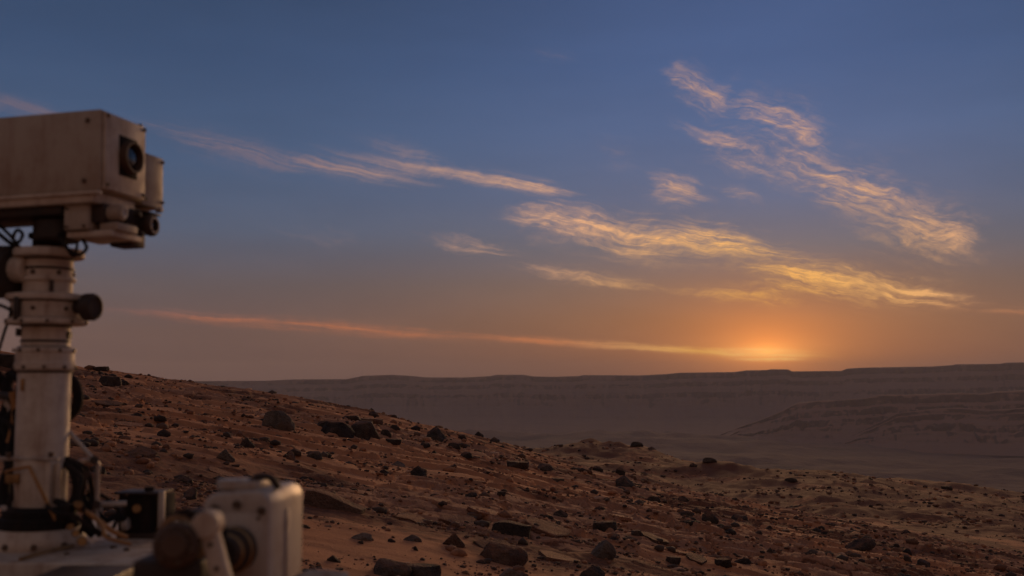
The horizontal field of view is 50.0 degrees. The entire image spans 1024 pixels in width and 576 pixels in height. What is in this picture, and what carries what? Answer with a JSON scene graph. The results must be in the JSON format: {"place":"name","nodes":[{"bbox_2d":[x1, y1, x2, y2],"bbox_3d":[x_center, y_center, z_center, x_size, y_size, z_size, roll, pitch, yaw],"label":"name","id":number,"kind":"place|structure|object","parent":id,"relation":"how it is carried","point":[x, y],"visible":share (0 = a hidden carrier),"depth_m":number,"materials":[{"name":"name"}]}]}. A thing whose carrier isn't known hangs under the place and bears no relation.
{"place":"outdoors","nodes":[
{"label":"outdoors","id":0,"kind":"place"},
{"bbox_2d":[0,351,1023,575],"bbox_3d":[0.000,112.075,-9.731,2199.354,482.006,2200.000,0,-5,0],"label":"ground","id":1,"kind":"structure","parent":0,"point":[335,540],"depth_m":19.58,"materials":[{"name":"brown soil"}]},
{"bbox_2d":[0,354,14,367],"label":"boulder","id":2,"kind":"object","parent":1,"relation":"on","point":[7,360],"visible":0.37,"depth_m":30.95,"materials":[{"name":"brown stone"}]},
{"bbox_2d":[92,466,105,474],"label":"stone","id":3,"kind":"object","parent":1,"relation":"on","point":[102,470],"visible":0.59,"depth_m":11.14,"materials":[{"name":"brown stone"}]},
{"bbox_2d":[92,366,109,371],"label":"boulder","id":4,"kind":"object","parent":1,"relation":"on","point":[104,368],"visible":0.9,"depth_m":40.86,"materials":[{"name":"brown stone"}]},
{"bbox_2d":[91,400,125,406],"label":"flat rock","id":5,"kind":"object","parent":1,"relation":"on","point":[105,403],"visible":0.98,"depth_m":20.13,"materials":[{"name":"brown stone"}]},
{"bbox_2d":[98,376,121,385],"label":"boulder","id":6,"kind":"object","parent":1,"relation":"on","point":[110,380],"visible":0.91,"depth_m":32.10,"materials":[{"name":"brown stone"}]},
{"bbox_2d":[127,446,158,457],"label":"boulder","id":7,"kind":"object","parent":1,"relation":"on","point":[146,451],"visible":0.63,"depth_m":13.03,"materials":[{"name":"brown stone"}]},
{"bbox_2d":[157,429,170,436],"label":"boulder","id":8,"kind":"object","parent":1,"relation":"on","point":[164,433],"visible":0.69,"depth_m":15.59,"materials":[{"name":"brown stone"}]},
{"bbox_2d":[0,109,348,575],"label":"rover","id":9,"kind":"object","parent":1,"relation":"on","point":[84,177],"visible":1,"depth_m":2.13,"materials":[{"name":"beige paint"}]},
{"bbox_2d":[173,475,192,483],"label":"boulder","id":10,"kind":"object","parent":1,"relation":"on","point":[184,478],"visible":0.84,"depth_m":11.58,"materials":[{"name":"brown stone"}]},
{"bbox_2d":[183,488,196,499],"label":"stone","id":11,"kind":"object","parent":1,"relation":"on","point":[190,494],"visible":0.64,"depth_m":10.69,"materials":[{"name":"brown stone"}]},
{"bbox_2d":[208,466,234,476],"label":"flat rock","id":12,"kind":"object","parent":1,"relation":"on","point":[222,472],"visible":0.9,"depth_m":13.29,"materials":[{"name":"brown stone"}]},
{"bbox_2d":[216,449,234,461],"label":"boulder","id":13,"kind":"object","parent":1,"relation":"on","point":[225,455],"visible":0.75,"depth_m":14.15,"materials":[{"name":"brown stone"}]},
{"bbox_2d":[240,438,254,447],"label":"boulder","id":14,"kind":"object","parent":1,"relation":"on","point":[246,442],"visible":0.88,"depth_m":15.94,"materials":[{"name":"brown stone"}]},
{"bbox_2d":[262,411,294,430],"bbox_3d":[-4.505,2.556,21.084,0.679,0.411,0.504,3,-5,4],"label":"boulder","id":15,"kind":"object","parent":1,"relation":"on","point":[280,420],"visible":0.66,"depth_m":20.93,"materials":[{"name":"brown stone"}]},
{"bbox_2d":[273,475,295,480],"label":"flat rock","id":16,"kind":"object","parent":1,"relation":"on","point":[289,479],"visible":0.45,"depth_m":13.55,"materials":[{"name":"brown stone"}]},
{"bbox_2d":[286,451,295,460],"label":"stone","id":17,"kind":"object","parent":1,"relation":"on","point":[290,455],"visible":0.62,"depth_m":15.78,"materials":[{"name":"brown stone"}]},
{"bbox_2d":[286,448,300,455],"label":"boulder","id":18,"kind":"object","parent":1,"relation":"on","point":[296,452],"visible":0.77,"depth_m":16.53,"materials":[{"name":"brown stone"}]},
{"bbox_2d":[299,476,314,480],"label":"stone","id":19,"kind":"object","parent":1,"relation":"on","point":[307,477],"visible":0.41,"depth_m":14.34,"materials":[{"name":"brown stone"}]},
{"bbox_2d":[307,451,322,459],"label":"boulder","id":20,"kind":"object","parent":1,"relation":"on","point":[316,455],"visible":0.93,"depth_m":16.63,"materials":[{"name":"brown stone"}]},
{"bbox_2d":[317,420,326,427],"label":"boulder","id":21,"kind":"object","parent":1,"relation":"on","point":[322,423],"visible":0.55,"depth_m":23.55,"materials":[{"name":"brown stone"}]},
{"bbox_2d":[327,555,340,562],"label":"boulder","id":22,"kind":"object","parent":1,"relation":"on","point":[332,558],"visible":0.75,"depth_m":8.57,"materials":[{"name":"brown stone"}]},
{"bbox_2d":[303,488,365,513],"bbox_3d":[-1.901,2.308,11.824,0.645,0.201,0.281,7,-4,7],"label":"rock wedge","id":23,"kind":"object","parent":1,"relation":"on","point":[321,498],"visible":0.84,"depth_m":11.73,"materials":[{"name":"brown stone"}]},
{"bbox_2d":[321,421,354,438],"bbox_3d":[-3.658,2.976,22.888,0.786,0.383,0.618,4,-6,-11],"label":"boulder","id":24,"kind":"object","parent":1,"relation":"on","point":[342,429],"visible":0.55,"depth_m":22.73,"materials":[{"name":"brown stone"}]},
{"bbox_2d":[343,415,361,420],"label":"boulder","id":25,"kind":"object","parent":1,"relation":"on","point":[355,417],"visible":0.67,"depth_m":29.80,"materials":[{"name":"brown stone"}]},
{"bbox_2d":[351,532,371,540],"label":"stone","id":26,"kind":"object","parent":1,"relation":"on","point":[364,536],"visible":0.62,"depth_m":9.96,"materials":[{"name":"brown stone"}]},
{"bbox_2d":[351,420,379,439],"bbox_3d":[-3.254,3.147,24.055,0.628,0.484,0.601,4,-6,-38],"label":"boulder","id":27,"kind":"object","parent":1,"relation":"on","point":[365,430],"visible":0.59,"depth_m":23.88,"materials":[{"name":"brown stone"}]},
{"bbox_2d":[361,418,382,424],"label":"boulder","id":28,"kind":"object","parent":1,"relation":"on","point":[377,421],"visible":0.47,"depth_m":30.24,"materials":[{"name":"brown stone"}]},
{"bbox_2d":[369,411,378,417],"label":"boulder","id":29,"kind":"object","parent":1,"relation":"on","point":[374,414],"visible":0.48,"depth_m":38.52,"materials":[{"name":"brown stone"}]},
{"bbox_2d":[381,429,391,436],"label":"boulder","id":30,"kind":"object","parent":1,"relation":"on","point":[385,432],"visible":0.93,"depth_m":25.72,"materials":[{"name":"brown stone"}]},
{"bbox_2d":[373,558,411,575],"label":"boulder","id":31,"kind":"object","parent":1,"relation":"on","point":[385,567],"visible":0.97,"depth_m":8.45,"materials":[{"name":"brown stone"}]},
{"bbox_2d":[386,439,401,444],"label":"boulder","id":32,"kind":"object","parent":1,"relation":"on","point":[395,441],"visible":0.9,"depth_m":23.76,"materials":[{"name":"brown stone"}]},
{"bbox_2d":[390,425,399,429],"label":"boulder","id":33,"kind":"object","parent":1,"relation":"on","point":[395,427],"visible":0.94,"depth_m":28.80,"materials":[{"name":"brown stone"}]},
{"bbox_2d":[391,460,404,466],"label":"boulder","id":34,"kind":"object","parent":1,"relation":"on","point":[398,463],"visible":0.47,"depth_m":18.99,"materials":[{"name":"brown stone"}]},
{"bbox_2d":[395,512,425,523],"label":"flat rock","id":35,"kind":"object","parent":1,"relation":"on","point":[413,517],"visible":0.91,"depth_m":12.35,"materials":[{"name":"brown stone"}]},
{"bbox_2d":[403,534,421,541],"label":"stone","id":36,"kind":"object","parent":1,"relation":"on","point":[413,538],"visible":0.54,"depth_m":10.41,"materials":[{"name":"brown stone"}]},
{"bbox_2d":[410,466,426,475],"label":"boulder","id":37,"kind":"object","parent":1,"relation":"on","point":[418,471],"visible":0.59,"depth_m":17.90,"materials":[{"name":"brown stone"}]},
{"bbox_2d":[409,563,440,575],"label":"boulder","id":38,"kind":"object","parent":1,"relation":"on","point":[422,569],"visible":0.85,"depth_m":8.62,"materials":[{"name":"brown stone"}]},
{"bbox_2d":[420,442,430,447],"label":"boulder","id":39,"kind":"object","parent":1,"relation":"on","point":[425,445],"visible":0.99,"depth_m":25.64,"materials":[{"name":"brown stone"}]},
{"bbox_2d":[401,495,450,503],"bbox_3d":[-1.118,2.757,14.296,0.665,0.044,0.618,7,-7,-6],"label":"flat rock","id":40,"kind":"object","parent":1,"relation":"on","point":[441,499],"visible":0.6,"depth_m":14.37,"materials":[{"name":"brown stone"}]},
{"bbox_2d":[426,426,446,441],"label":"boulder","id":41,"kind":"object","parent":1,"relation":"on","point":[435,433],"visible":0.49,"depth_m":30.16,"materials":[{"name":"brown stone"}]},
{"bbox_2d":[438,501,446,504],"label":"boulder","id":42,"kind":"object","parent":1,"relation":"on","point":[442,503],"visible":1,"depth_m":13.92,"materials":[{"name":"brown stone"}]},
{"bbox_2d":[443,533,464,547],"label":"boulder","id":43,"kind":"object","parent":1,"relation":"on","point":[454,539],"visible":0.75,"depth_m":10.58,"materials":[{"name":"brown stone"}]},
{"bbox_2d":[448,442,460,449],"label":"boulder","id":44,"kind":"object","parent":1,"relation":"on","point":[455,445],"visible":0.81,"depth_m":26.84,"materials":[{"name":"brown stone"}]},
{"bbox_2d":[438,515,476,525],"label":"flat rock","id":45,"kind":"object","parent":1,"relation":"on","point":[447,519],"visible":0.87,"depth_m":12.72,"materials":[{"name":"brown stone"}]},
{"bbox_2d":[458,434,466,439],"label":"boulder","id":46,"kind":"object","parent":1,"relation":"on","point":[462,436],"visible":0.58,"depth_m":35.49,"materials":[{"name":"brown stone"}]},
{"bbox_2d":[445,477,486,483],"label":"flat rock","id":47,"kind":"object","parent":1,"relation":"on","point":[468,481],"visible":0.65,"depth_m":17.69,"materials":[{"name":"brown stone"}]},
{"bbox_2d":[461,452,472,458],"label":"boulder","id":48,"kind":"object","parent":1,"relation":"on","point":[467,455],"visible":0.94,"depth_m":24.94,"materials":[{"name":"brown stone"}]},
{"bbox_2d":[465,492,477,496],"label":"stone","id":49,"kind":"object","parent":1,"relation":"on","point":[472,494],"visible":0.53,"depth_m":15.46,"materials":[{"name":"brown stone"}]},
{"bbox_2d":[476,559,485,563],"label":"stone","id":50,"kind":"object","parent":1,"relation":"on","point":[481,561],"visible":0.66,"depth_m":9.97,"materials":[{"name":"brown stone"}]},
{"bbox_2d":[467,506,497,516],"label":"flat rock","id":51,"kind":"object","parent":1,"relation":"on","point":[477,511],"visible":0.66,"depth_m":13.76,"materials":[{"name":"brown stone"}]},
{"bbox_2d":[473,540,510,548],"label":"flat rock","id":52,"kind":"object","parent":1,"relation":"on","point":[482,543],"visible":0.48,"depth_m":11.07,"materials":[{"name":"brown stone"}]},
{"bbox_2d":[490,437,499,442],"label":"boulder","id":53,"kind":"object","parent":1,"relation":"on","point":[495,439],"visible":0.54,"depth_m":41.67,"materials":[{"name":"brown stone"}]},
{"bbox_2d":[497,491,505,495],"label":"boulder","id":54,"kind":"object","parent":1,"relation":"on","point":[500,493],"visible":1,"depth_m":16.58,"materials":[{"name":"brown stone"}]},
{"bbox_2d":[480,541,527,566],"bbox_3d":[-0.070,2.535,10.440,0.464,0.244,0.371,-2,-4,-13],"label":"boulder","id":55,"kind":"object","parent":1,"relation":"on","point":[505,554],"visible":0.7,"depth_m":10.36,"materials":[{"name":"brown stone"}]},
{"bbox_2d":[499,568,521,575],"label":"stone","id":56,"kind":"object","parent":1,"relation":"on","point":[509,572],"visible":1,"depth_m":9.40,"materials":[{"name":"brown stone"}]},
{"bbox_2d":[492,520,530,538],"bbox_3d":[-0.006,2.781,12.613,0.445,0.182,0.214,8,-4,7],"label":"rock wedge","id":57,"kind":"object","parent":1,"relation":"on","point":[509,527],"visible":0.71,"depth_m":12.54,"materials":[{"name":"brown stone"}]},
{"bbox_2d":[506,461,528,469],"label":"boulder","id":58,"kind":"object","parent":1,"relation":"on","point":[523,465],"visible":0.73,"depth_m":25.06,"materials":[{"name":"brown stone"}]},
{"bbox_2d":[538,463,553,470],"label":"boulder","id":59,"kind":"object","parent":1,"relation":"on","point":[545,467],"visible":0.97,"depth_m":28.68,"materials":[{"name":"brown stone"}]},
{"bbox_2d":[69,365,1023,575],"bbox_3d":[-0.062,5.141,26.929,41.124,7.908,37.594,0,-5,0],"label":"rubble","id":60,"kind":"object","parent":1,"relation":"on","point":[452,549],"visible":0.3,"depth_m":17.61,"materials":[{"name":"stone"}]},
{"bbox_2d":[524,517,570,538],"bbox_3d":[0.418,2.904,13.234,0.544,0.074,0.704,16,1,11],"label":"flat rock","id":61,"kind":"object","parent":1,"relation":"on","point":[550,529],"visible":0.9,"depth_m":13.16,"materials":[{"name":"brown stone"}]},
{"bbox_2d":[552,477,564,481],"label":"boulder","id":62,"kind":"object","parent":1,"relation":"on","point":[558,479],"visible":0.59,"depth_m":24.77,"materials":[{"name":"brown stone"}]},
{"bbox_2d":[538,549,581,562],"bbox_3d":[0.503,2.802,11.373,0.458,0.055,0.558,14,-6,-12],"label":"flat rock","id":63,"kind":"object","parent":1,"relation":"on","point":[552,556],"visible":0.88,"depth_m":11.29,"materials":[{"name":"brown stone"}]},
{"bbox_2d":[553,509,567,517],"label":"boulder","id":64,"kind":"object","parent":1,"relation":"on","point":[560,513],"visible":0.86,"depth_m":15.98,"materials":[{"name":"brown stone"}]},
{"bbox_2d":[579,565,604,575],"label":"boulder","id":65,"kind":"object","parent":1,"relation":"on","point":[592,570],"visible":1,"depth_m":10.50,"materials":[{"name":"brown stone"}]},
{"bbox_2d":[592,466,602,471],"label":"boulder","id":66,"kind":"object","parent":1,"relation":"on","point":[598,468],"visible":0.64,"depth_m":41.76,"materials":[{"name":"brown stone"}]},
{"bbox_2d":[594,506,605,509],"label":"stone","id":67,"kind":"object","parent":1,"relation":"on","point":[600,507],"visible":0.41,"depth_m":17.95,"materials":[{"name":"brown stone"}]},
{"bbox_2d":[591,540,616,558],"bbox_3d":[0.995,2.869,12.036,0.300,0.220,0.226,-5,-6,15],"label":"boulder","id":68,"kind":"object","parent":1,"relation":"on","point":[604,549],"visible":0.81,"depth_m":11.96,"materials":[{"name":"brown stone"}]},
{"bbox_2d":[593,521,616,531],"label":"boulder","id":69,"kind":"object","parent":1,"relation":"on","point":[603,526],"visible":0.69,"depth_m":15.13,"materials":[{"name":"brown stone"}]},
{"bbox_2d":[609,534,619,539],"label":"stone","id":70,"kind":"object","parent":1,"relation":"on","point":[613,536],"visible":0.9,"depth_m":13.89,"materials":[{"name":"brown stone"}]},
{"bbox_2d":[608,513,632,520],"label":"flat rock","id":71,"kind":"object","parent":1,"relation":"on","point":[621,517],"visible":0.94,"depth_m":16.84,"materials":[{"name":"brown stone"}]},
{"bbox_2d":[616,467,624,475],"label":"boulder","id":72,"kind":"object","parent":1,"relation":"on","point":[620,471],"visible":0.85,"depth_m":41.80,"materials":[{"name":"brown stone"}]},
{"bbox_2d":[615,476,636,486],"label":"boulder","id":73,"kind":"object","parent":1,"relation":"on","point":[624,481],"visible":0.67,"depth_m":31.34,"materials":[{"name":"brown stone"}]},
{"bbox_2d":[631,530,642,535],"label":"boulder","id":74,"kind":"object","parent":1,"relation":"on","point":[636,532],"visible":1,"depth_m":14.57,"materials":[{"name":"brown stone"}]},
{"bbox_2d":[630,442,643,446],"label":"boulder","id":75,"kind":"object","parent":1,"relation":"on","point":[636,444],"visible":1,"depth_m":201.92,"materials":[{"name":"brown stone"}]},
{"bbox_2d":[647,496,660,502],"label":"boulder","id":76,"kind":"object","parent":1,"relation":"on","point":[653,498],"visible":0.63,"depth_m":27.14,"materials":[{"name":"brown stone"}]},
{"bbox_2d":[641,531,668,544],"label":"flat rock","id":77,"kind":"object","parent":1,"relation":"on","point":[653,538],"visible":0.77,"depth_m":14.66,"materials":[{"name":"brown stone"}]},
{"bbox_2d":[666,556,680,564],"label":"boulder","id":78,"kind":"object","parent":1,"relation":"on","point":[675,560],"visible":0.86,"depth_m":13.25,"materials":[{"name":"brown stone"}]},
{"bbox_2d":[664,547,686,554],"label":"flat rock","id":79,"kind":"object","parent":1,"relation":"on","point":[678,551],"visible":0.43,"depth_m":14.06,"materials":[{"name":"brown stone"}]},
{"bbox_2d":[678,496,688,501],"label":"stone","id":80,"kind":"object","parent":1,"relation":"on","point":[683,498],"visible":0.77,"depth_m":30.95,"materials":[{"name":"brown stone"}]},
{"bbox_2d":[679,510,693,516],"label":"stone","id":81,"kind":"object","parent":1,"relation":"on","point":[687,513],"visible":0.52,"depth_m":20.47,"materials":[{"name":"brown stone"}]},
{"bbox_2d":[686,552,706,564],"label":"flat rock","id":82,"kind":"object","parent":1,"relation":"on","point":[698,559],"visible":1,"depth_m":13.74,"materials":[{"name":"brown stone"}]},
{"bbox_2d":[702,458,716,462],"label":"boulder","id":83,"kind":"object","parent":1,"relation":"on","point":[709,460],"visible":1,"depth_m":169.21,"materials":[{"name":"brown stone"}]},
{"bbox_2d":[702,511,718,523],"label":"boulder","id":84,"kind":"object","parent":1,"relation":"on","point":[710,517],"visible":0.84,"depth_m":19.20,"materials":[{"name":"brown stone"}]},
{"bbox_2d":[714,558,731,567],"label":"boulder","id":85,"kind":"object","parent":1,"relation":"on","point":[724,562],"visible":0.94,"depth_m":13.73,"materials":[{"name":"brown stone"}]},
{"bbox_2d":[731,514,747,520],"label":"boulder","id":86,"kind":"object","parent":1,"relation":"on","point":[736,516],"visible":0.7,"depth_m":27.10,"materials":[{"name":"brown stone"}]},
{"bbox_2d":[734,558,750,564],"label":"boulder","id":87,"kind":"object","parent":1,"relation":"on","point":[746,561],"visible":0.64,"depth_m":14.38,"materials":[{"name":"brown stone"}]},
{"bbox_2d":[522,440,1023,542],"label":"distant rubble","id":88,"kind":"object","parent":1,"relation":"on","point":[964,522],"visible":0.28,"depth_m":127.05,"materials":[{"name":"stone"}]},
{"bbox_2d":[785,478,797,481],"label":"boulder","id":89,"kind":"object","parent":1,"relation":"on","point":[790,479],"visible":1,"depth_m":148.04,"materials":[{"name":"brown stone"}]},
{"bbox_2d":[845,538,875,551],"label":"boulder","id":90,"kind":"object","parent":1,"relation":"on","point":[863,544],"visible":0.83,"depth_m":21.29,"materials":[{"name":"brown stone"}]},
{"bbox_2d":[902,548,912,555],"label":"stone","id":91,"kind":"object","parent":1,"relation":"on","point":[908,551],"visible":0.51,"depth_m":22.39,"materials":[{"name":"brown stone"}]},
{"bbox_2d":[904,554,910,561],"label":"boulder","id":92,"kind":"object","parent":1,"relation":"on","point":[907,558],"visible":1,"depth_m":19.53,"materials":[{"name":"brown stone"}]},
{"bbox_2d":[917,559,929,566],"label":"boulder","id":93,"kind":"object","parent":1,"relation":"on","point":[921,562],"visible":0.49,"depth_m":19.68,"materials":[{"name":"brown stone"}]},
{"bbox_2d":[941,485,952,489],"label":"boulder","id":94,"kind":"object","parent":1,"relation":"on","point":[947,487],"visible":0.87,"depth_m":179.15,"materials":[{"name":"brown stone"}]},
{"bbox_2d":[0,0,1023,380],"label":"sky","id":95,"kind":"structure","parent":0,"point":[352,188],"materials":[{"name":"blue"}]},
{"bbox_2d":[194,362,1023,434],"bbox_3d":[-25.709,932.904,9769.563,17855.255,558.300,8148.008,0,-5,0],"label":"canyon wall","id":96,"kind":"structure","parent":0,"point":[708,403],"depth_m":10013.26,"materials":[{"name":"brown stone"}]},
{"bbox_2d":[451,429,1023,491],"bbox_3d":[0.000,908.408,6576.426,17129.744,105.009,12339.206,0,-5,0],"label":"valley floor","id":97,"kind":"structure","parent":0,"point":[1006,473],"depth_m":5239.18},
{"bbox_2d":[720,390,1023,443],"bbox_3d":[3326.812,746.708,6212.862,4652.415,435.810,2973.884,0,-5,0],"label":"mesa","id":98,"kind":"structure","parent":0,"point":[827,421],"depth_m":6705.62,"materials":[{"name":"brown stone"}]},
{"bbox_2d":[841,407,1023,455],"bbox_3d":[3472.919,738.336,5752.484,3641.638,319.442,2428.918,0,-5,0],"label":"mesa shoulder","id":99,"kind":"object","parent":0,"point":[995,432],"visible":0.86,"depth_m":6021.22}
]}

